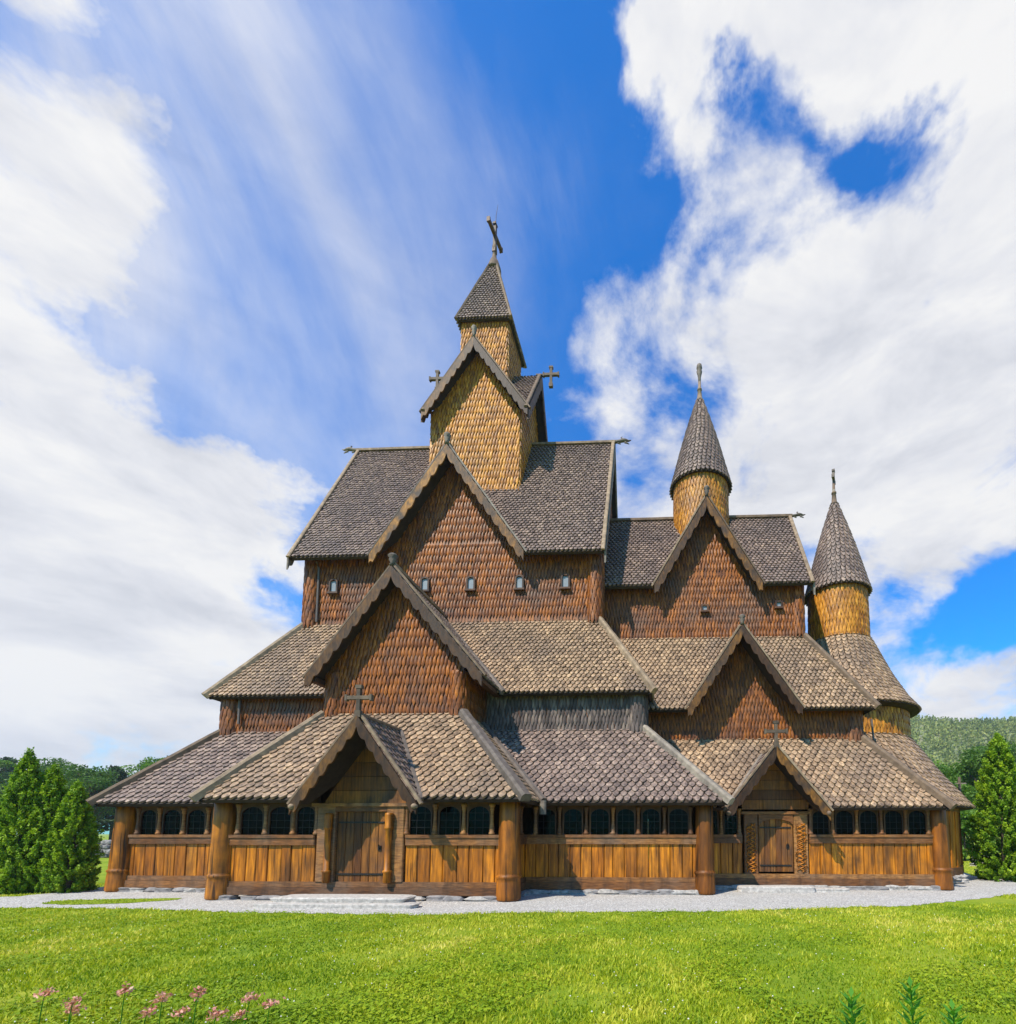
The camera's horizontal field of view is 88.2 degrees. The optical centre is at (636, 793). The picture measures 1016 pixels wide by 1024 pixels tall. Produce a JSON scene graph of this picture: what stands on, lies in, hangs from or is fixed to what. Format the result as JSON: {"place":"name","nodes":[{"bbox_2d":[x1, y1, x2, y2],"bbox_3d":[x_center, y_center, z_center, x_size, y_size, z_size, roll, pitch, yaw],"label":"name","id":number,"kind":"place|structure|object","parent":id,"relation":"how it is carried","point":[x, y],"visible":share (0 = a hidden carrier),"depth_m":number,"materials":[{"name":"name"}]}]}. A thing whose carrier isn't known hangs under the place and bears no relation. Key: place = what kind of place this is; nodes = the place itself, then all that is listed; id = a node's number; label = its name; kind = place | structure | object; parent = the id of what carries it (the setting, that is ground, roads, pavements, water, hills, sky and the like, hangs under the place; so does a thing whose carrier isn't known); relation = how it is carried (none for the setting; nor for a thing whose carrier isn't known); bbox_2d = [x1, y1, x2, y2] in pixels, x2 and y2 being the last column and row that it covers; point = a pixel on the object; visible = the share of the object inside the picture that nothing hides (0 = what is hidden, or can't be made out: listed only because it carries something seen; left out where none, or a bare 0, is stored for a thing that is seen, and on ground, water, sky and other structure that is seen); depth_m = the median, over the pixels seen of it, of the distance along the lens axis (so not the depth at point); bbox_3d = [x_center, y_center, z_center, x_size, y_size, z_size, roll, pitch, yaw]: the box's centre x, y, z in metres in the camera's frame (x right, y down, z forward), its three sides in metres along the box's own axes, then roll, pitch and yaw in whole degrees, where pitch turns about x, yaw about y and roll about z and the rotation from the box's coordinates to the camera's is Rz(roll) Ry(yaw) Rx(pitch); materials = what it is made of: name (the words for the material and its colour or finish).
{"place":"outdoors","nodes":[
{"label":"outdoors","id":0,"kind":"place"},
{"bbox_2d":[0,834,1015,1023],"bbox_3d":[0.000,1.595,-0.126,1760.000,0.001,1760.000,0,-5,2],"label":"ground","id":1,"kind":"structure","parent":0,"point":[795,977],"depth_m":6.45,"materials":[{"name":"green plant"}]},
{"bbox_2d":[0,759,14,787],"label":"birch tree","id":2,"kind":"object","parent":1,"relation":"on","point":[4,775],"visible":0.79,"depth_m":74.69,"materials":[{"name":"green plant"}]},
{"bbox_2d":[0,756,18,795],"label":"pine tree","id":3,"kind":"object","parent":1,"relation":"on","point":[14,761],"visible":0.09,"depth_m":79.22,"materials":[{"name":"green plant"}]},
{"bbox_2d":[0,747,51,894],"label":"thuja tree","id":4,"kind":"object","parent":1,"relation":"on","point":[22,779],"visible":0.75,"depth_m":13.44,"materials":[{"name":"green plant"}]},
{"bbox_2d":[1,757,82,806],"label":"broadleaf tree","id":5,"kind":"object","parent":1,"relation":"on","point":[44,766],"visible":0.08,"depth_m":61.95,"materials":[{"name":"green plant"}]},
{"bbox_2d":[7,762,77,893],"bbox_3d":[-16.136,0.942,13.953,1.363,3.653,1.407,-2,-5,24],"label":"thuja tree","id":6,"kind":"object","parent":1,"relation":"on","point":[54,790],"visible":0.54,"depth_m":13.64,"materials":[{"name":"green plant"}]},
{"bbox_2d":[32,984,58,1023],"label":"pink flower","id":7,"kind":"object","parent":1,"relation":"on","point":[46,992],"visible":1,"depth_m":3.18,"materials":[{"name":"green plant"}]},
{"bbox_2d":[37,779,105,892],"bbox_3d":[-15.472,1.182,13.954,1.337,3.156,1.295,-1,-5,16],"label":"thuja tree","id":8,"kind":"object","parent":1,"relation":"on","point":[78,809],"visible":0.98,"depth_m":13.77,"materials":[{"name":"green plant"}]},
{"bbox_2d":[60,1003,86,1023],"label":"pink flower","id":9,"kind":"object","parent":1,"relation":"on","point":[75,1008],"visible":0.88,"depth_m":3.20,"materials":[{"name":"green plant"}]},
{"bbox_2d":[61,992,85,1023],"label":"pink flower","id":10,"kind":"object","parent":1,"relation":"on","point":[72,1002],"visible":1,"depth_m":3.11,"materials":[{"name":"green plant"}]},
{"bbox_2d":[64,768,106,831],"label":"birch tree","id":11,"kind":"object","parent":1,"relation":"on","point":[96,812],"visible":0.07,"depth_m":60.23,"materials":[{"name":"green plant"}]},
{"bbox_2d":[59,763,118,822],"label":"broadleaf tree","id":12,"kind":"object","parent":1,"relation":"on","point":[95,782],"visible":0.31,"depth_m":58.44,"materials":[{"name":"green plant"}]},
{"bbox_2d":[76,840,110,857],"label":"rubble wall","id":13,"kind":"structure","parent":1,"relation":"on","point":[105,845],"depth_m":33.09,"materials":[{"name":"grey stone"}]},
{"bbox_2d":[96,765,122,839],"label":"pine tree","id":14,"kind":"object","parent":1,"relation":"on","point":[111,831],"visible":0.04,"depth_m":76.47,"materials":[{"name":"green plant"}]},
{"bbox_2d":[96,767,134,831],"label":"pine tree","id":15,"kind":"object","parent":1,"relation":"on","point":[108,820],"visible":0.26,"depth_m":65.73,"materials":[{"name":"green plant"}]},
{"bbox_2d":[116,981,134,1023],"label":"pink flower","id":16,"kind":"object","parent":1,"relation":"on","point":[120,992],"visible":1,"depth_m":3.19,"materials":[{"name":"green plant"}]},
{"bbox_2d":[117,764,141,776],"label":"broadleaf tree","id":17,"kind":"object","parent":1,"relation":"on","point":[132,770],"visible":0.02,"depth_m":76.77,"materials":[{"name":"green plant"}]},
{"bbox_2d":[138,1004,157,1023],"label":"pink flower","id":18,"kind":"object","parent":1,"relation":"on","point":[145,1013],"visible":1,"depth_m":3.14,"materials":[{"name":"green plant"}]},
{"bbox_2d":[140,756,164,768],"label":"birch tree","id":19,"kind":"object","parent":1,"relation":"on","point":[148,761],"visible":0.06,"depth_m":58.95,"materials":[{"name":"green plant"}]},
{"bbox_2d":[149,991,172,1023],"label":"pink flower","id":20,"kind":"object","parent":1,"relation":"on","point":[162,998],"visible":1,"depth_m":3.16,"materials":[{"name":"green plant"}]},
{"bbox_2d":[166,1004,190,1023],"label":"pink flower","id":21,"kind":"object","parent":1,"relation":"on","point":[179,1012],"visible":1,"depth_m":3.17,"materials":[{"name":"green plant"}]},
{"bbox_2d":[189,985,206,1023],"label":"pink flower","id":22,"kind":"object","parent":1,"relation":"on","point":[197,994],"visible":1,"depth_m":3.13,"materials":[{"name":"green plant"}]},
{"bbox_2d":[206,1007,228,1023],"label":"pink flower","id":23,"kind":"object","parent":1,"relation":"on","point":[215,1014],"visible":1,"depth_m":3.06,"materials":[{"name":"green plant"}]},
{"bbox_2d":[227,1009,251,1023],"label":"pink flower","id":24,"kind":"object","parent":1,"relation":"on","point":[241,1013],"visible":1,"depth_m":3.12,"materials":[{"name":"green plant"}]},
{"bbox_2d":[240,991,264,1023],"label":"pink flower","id":25,"kind":"object","parent":1,"relation":"on","point":[249,998],"visible":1,"depth_m":3.12,"materials":[{"name":"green plant"}]},
{"bbox_2d":[253,997,285,1023],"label":"pink flower","id":26,"kind":"object","parent":1,"relation":"on","point":[270,1003],"visible":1,"depth_m":3.10,"materials":[{"name":"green plant"}]},
{"bbox_2d":[0,904,1015,1023],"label":"clover","id":27,"kind":"object","parent":1,"relation":"on","point":[341,1010],"depth_m":5.17,"materials":[{"name":"green plant"}]},
{"bbox_2d":[85,207,975,901],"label":"stave church","id":28,"kind":"structure","parent":1,"relation":"on","point":[511,657],"depth_m":15.39,"materials":[{"name":"brown wood"}]},
{"bbox_2d":[140,808,157,834],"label":"window","id":29,"kind":"structure","parent":28,"relation":"in","point":[148,816],"depth_m":14.09,"materials":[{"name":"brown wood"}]},
{"bbox_2d":[161,808,181,834],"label":"window","id":30,"kind":"structure","parent":28,"relation":"in","point":[172,817],"depth_m":14.06,"materials":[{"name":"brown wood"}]},
{"bbox_2d":[186,808,206,834],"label":"window","id":31,"kind":"structure","parent":28,"relation":"in","point":[196,817],"depth_m":14.03,"materials":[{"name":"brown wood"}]},
{"bbox_2d":[210,808,213,834],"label":"window","id":32,"kind":"structure","parent":28,"relation":"in","point":[212,808],"depth_m":13.99,"materials":[{"name":"brown wood"}]},
{"bbox_2d":[240,805,263,834],"bbox_3d":[-9.388,0.652,12.421,0.600,0.730,0.060,0,-5,2],"label":"window","id":33,"kind":"structure","parent":28,"relation":"in","point":[252,816],"depth_m":12.42,"materials":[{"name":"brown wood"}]},
{"bbox_2d":[268,805,291,834],"bbox_3d":[-8.683,0.649,12.392,0.590,0.730,0.060,0,-5,2],"label":"window","id":34,"kind":"structure","parent":28,"relation":"in","point":[279,819],"depth_m":12.39,"materials":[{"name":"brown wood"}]},
{"bbox_2d":[295,805,315,834],"bbox_3d":[-8.039,0.647,12.365,0.500,0.730,0.060,0,-5,2],"label":"window","id":35,"kind":"structure","parent":28,"relation":"in","point":[305,814],"depth_m":12.36,"materials":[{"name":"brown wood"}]},
{"bbox_2d":[327,578,338,594],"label":"window","id":36,"kind":"structure","parent":28,"relation":"in","point":[333,583],"depth_m":17.46,"materials":[{"name":"grey wood"}]},
{"bbox_2d":[336,812,386,881],"bbox_3d":[-6.640,1.285,12.246,1.212,1.680,0.140,0,-5,2],"label":"door","id":37,"kind":"structure","parent":28,"relation":"in","point":[361,835],"depth_m":12.26,"materials":[{"name":"brown wood"}]},
{"bbox_2d":[409,804,433,834],"bbox_3d":[-5.201,0.638,12.246,0.580,0.730,0.060,0,-5,2],"label":"window","id":38,"kind":"structure","parent":28,"relation":"in","point":[421,823],"depth_m":12.24,"materials":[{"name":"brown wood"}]},
{"bbox_2d":[420,577,429,592],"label":"window","id":39,"kind":"structure","parent":28,"relation":"in","point":[424,581],"depth_m":17.33,"materials":[{"name":"grey wood"}]},
{"bbox_2d":[438,804,461,834],"bbox_3d":[-4.492,0.635,12.217,0.560,0.730,0.060,0,-5,2],"label":"window","id":40,"kind":"structure","parent":28,"relation":"in","point":[449,815],"depth_m":12.21,"materials":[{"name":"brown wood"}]},
{"bbox_2d":[464,576,475,591],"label":"window","id":41,"kind":"structure","parent":28,"relation":"in","point":[470,580],"depth_m":17.26,"materials":[{"name":"grey wood"}]},
{"bbox_2d":[466,804,490,834],"bbox_3d":[-3.782,0.633,12.187,0.580,0.730,0.060,0,-5,2],"label":"window","id":42,"kind":"structure","parent":28,"relation":"in","point":[478,815],"depth_m":12.18,"materials":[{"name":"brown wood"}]},
{"bbox_2d":[513,574,524,590],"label":"window","id":43,"kind":"structure","parent":28,"relation":"in","point":[519,579],"depth_m":17.20,"materials":[{"name":"grey wood"}]},
{"bbox_2d":[537,807,556,834],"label":"window","id":44,"kind":"structure","parent":28,"relation":"in","point":[546,823],"depth_m":13.62,"materials":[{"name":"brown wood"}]},
{"bbox_2d":[559,573,570,589],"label":"window","id":45,"kind":"structure","parent":28,"relation":"in","point":[565,578],"depth_m":17.13,"materials":[{"name":"grey wood"}]},
{"bbox_2d":[562,807,583,834],"bbox_3d":[-1.706,0.744,13.597,0.550,0.730,0.060,0,-5,2],"label":"window","id":46,"kind":"structure","parent":28,"relation":"in","point":[572,816],"depth_m":13.59,"materials":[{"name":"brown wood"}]},
{"bbox_2d":[589,807,609,834],"bbox_3d":[-0.987,0.742,13.567,0.550,0.730,0.060,0,-5,2],"label":"window","id":47,"kind":"structure","parent":28,"relation":"in","point":[599,817],"depth_m":13.56,"materials":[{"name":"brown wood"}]},
{"bbox_2d":[616,807,635,834],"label":"window","id":48,"kind":"structure","parent":28,"relation":"in","point":[625,816],"depth_m":13.53,"materials":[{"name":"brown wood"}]},
{"bbox_2d":[641,807,660,834],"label":"window","id":49,"kind":"structure","parent":28,"relation":"in","point":[650,816],"depth_m":13.50,"materials":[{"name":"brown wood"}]},
{"bbox_2d":[668,807,688,834],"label":"window","id":50,"kind":"structure","parent":28,"relation":"in","point":[678,817],"depth_m":13.48,"materials":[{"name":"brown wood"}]},
{"bbox_2d":[700,604,709,612],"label":"window","id":51,"kind":"structure","parent":28,"relation":"in","point":[704,607],"depth_m":17.66,"materials":[{"name":"brown wood"}]},
{"bbox_2d":[713,811,718,834],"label":"window","id":52,"kind":"structure","parent":28,"relation":"in","point":[715,813],"depth_m":14.72,"materials":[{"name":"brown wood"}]},
{"bbox_2d":[723,811,737,834],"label":"window","id":53,"kind":"structure","parent":28,"relation":"in","point":[730,825],"depth_m":14.70,"materials":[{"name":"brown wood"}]},
{"bbox_2d":[758,819,793,871],"bbox_3d":[3.998,1.490,14.593,0.972,1.520,0.140,0,-5,2],"label":"door","id":54,"kind":"structure","parent":28,"relation":"in","point":[775,836],"depth_m":14.60,"materials":[{"name":"brown wood"}]},
{"bbox_2d":[774,600,783,609],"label":"window","id":55,"kind":"structure","parent":28,"relation":"in","point":[778,603],"depth_m":17.56,"materials":[{"name":"brown wood"}]},
{"bbox_2d":[812,809,829,834],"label":"window","id":56,"kind":"structure","parent":28,"relation":"in","point":[820,822],"depth_m":14.60,"materials":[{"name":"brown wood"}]},
{"bbox_2d":[834,810,853,834],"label":"window","id":57,"kind":"structure","parent":28,"relation":"in","point":[843,819],"depth_m":14.57,"materials":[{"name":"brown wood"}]},
{"bbox_2d":[858,810,878,834],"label":"window","id":58,"kind":"structure","parent":28,"relation":"in","point":[867,819],"depth_m":14.54,"materials":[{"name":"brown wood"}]},
{"bbox_2d":[883,810,903,834],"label":"window","id":59,"kind":"structure","parent":28,"relation":"in","point":[892,819],"depth_m":14.51,"materials":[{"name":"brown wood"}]},
{"bbox_2d":[907,810,926,834],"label":"window","id":60,"kind":"structure","parent":28,"relation":"in","point":[916,819],"depth_m":14.48,"materials":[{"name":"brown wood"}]},
{"bbox_2d":[837,986,866,1023],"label":"green shoot","id":61,"kind":"object","parent":1,"relation":"on","point":[851,1008],"visible":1,"depth_m":2.79,"materials":[{"name":"green plant"}]},
{"bbox_2d":[895,976,928,1023],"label":"green shoot","id":62,"kind":"object","parent":1,"relation":"on","point":[908,1000],"visible":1,"depth_m":2.77,"materials":[{"name":"green plant"}]},
{"bbox_2d":[932,760,949,771],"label":"broadleaf tree","id":63,"kind":"object","parent":1,"relation":"on","point":[937,761],"depth_m":53.04,"materials":[{"name":"green plant"}]},
{"bbox_2d":[939,999,968,1023],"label":"green shoot","id":64,"kind":"object","parent":1,"relation":"on","point":[953,1013],"visible":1,"depth_m":2.76,"materials":[{"name":"green plant"}]},
{"bbox_2d":[936,763,975,810],"bbox_3d":[21.047,1.202,35.235,4.237,6.661,4.262,-2,-5,27],"label":"broadleaf tree","id":65,"kind":"object","parent":1,"relation":"on","point":[949,776],"visible":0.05,"depth_m":34.48,"materials":[{"name":"green plant"}]},
{"bbox_2d":[955,777,965,856],"bbox_3d":[22.414,1.607,35.074,0.850,5.500,0.260,0,-5,2],"label":"utility pole","id":66,"kind":"object","parent":1,"relation":"on","point":[959,783],"visible":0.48,"depth_m":35.19,"materials":[{"name":"green wood"}]},
{"bbox_2d":[947,773,978,809],"bbox_3d":[23.692,1.496,38.949,4.299,6.673,4.979,-1,-5,15],"label":"broadleaf tree","id":67,"kind":"object","parent":1,"relation":"on","point":[967,794],"visible":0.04,"depth_m":37.29,"materials":[{"name":"green plant"}]},
{"bbox_2d":[960,809,996,860],"bbox_3d":[18.774,2.367,29.468,3.589,3.388,2.844,-2,-5,29],"label":"shrub","id":68,"kind":"object","parent":1,"relation":"on","point":[965,815],"visible":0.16,"depth_m":28.75,"materials":[{"name":"green plant"}]},
{"bbox_2d":[950,744,1015,826],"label":"broadleaf tree","id":69,"kind":"object","parent":1,"relation":"on","point":[968,771],"visible":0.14,"depth_m":41.40,"materials":[{"name":"green plant"}]},
{"bbox_2d":[961,739,1015,783],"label":"broadleaf tree","id":70,"kind":"object","parent":1,"relation":"on","point":[980,755],"visible":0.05,"depth_m":51.83,"materials":[{"name":"green plant"}]},
{"bbox_2d":[966,732,1015,881],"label":"thuja tree","id":71,"kind":"object","parent":1,"relation":"on","point":[992,797],"visible":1,"depth_m":17.20,"materials":[{"name":"green plant"}]},
{"bbox_2d":[997,776,1015,866],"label":"thuja tree","id":72,"kind":"object","parent":1,"relation":"on","point":[998,834],"visible":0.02,"depth_m":19.23,"materials":[{"name":"green plant"}]},
{"bbox_2d":[0,875,1015,914],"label":"gravel path","id":73,"kind":"structure","parent":0,"point":[975,887],"depth_m":11.88,"materials":[{"name":"grey gravel"}]},
{"bbox_2d":[42,898,180,904],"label":"grass verge","id":74,"kind":"object","parent":73,"relation":"on","point":[100,902],"depth_m":11.84,"materials":[{"name":"plant"}]},
{"bbox_2d":[252,894,419,908],"bbox_3d":[-6.475,2.402,11.219,3.640,0.254,0.971,0,-5,2],"label":"stone step","id":75,"kind":"object","parent":73,"relation":"on","point":[349,901],"visible":0.89,"depth_m":10.95,"materials":[{"name":"stone"}]},
{"bbox_2d":[737,885,849,892],"bbox_3d":[4.266,2.624,13.898,3.072,0.192,0.555,0,-5,2],"label":"stone step","id":76,"kind":"object","parent":73,"relation":"on","point":[777,888],"visible":0.97,"depth_m":13.68,"materials":[{"name":"stone"}]},
{"bbox_2d":[0,0,1015,833],"label":"sky","id":77,"kind":"structure","parent":0,"point":[243,243],"materials":[{"name":"blue"}]},
{"bbox_2d":[914,725,1015,763],"bbox_3d":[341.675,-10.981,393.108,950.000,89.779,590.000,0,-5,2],"label":"hills","id":78,"kind":"structure","parent":0,"point":[955,749],"depth_m":277.44,"materials":[{"name":"green plant"}]},
{"bbox_2d":[910,714,1015,839],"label":"hillside forest","id":79,"kind":"object","parent":78,"relation":"on","point":[989,727],"visible":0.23,"depth_m":279.32,"materials":[{"name":"green plant"}]}
]}

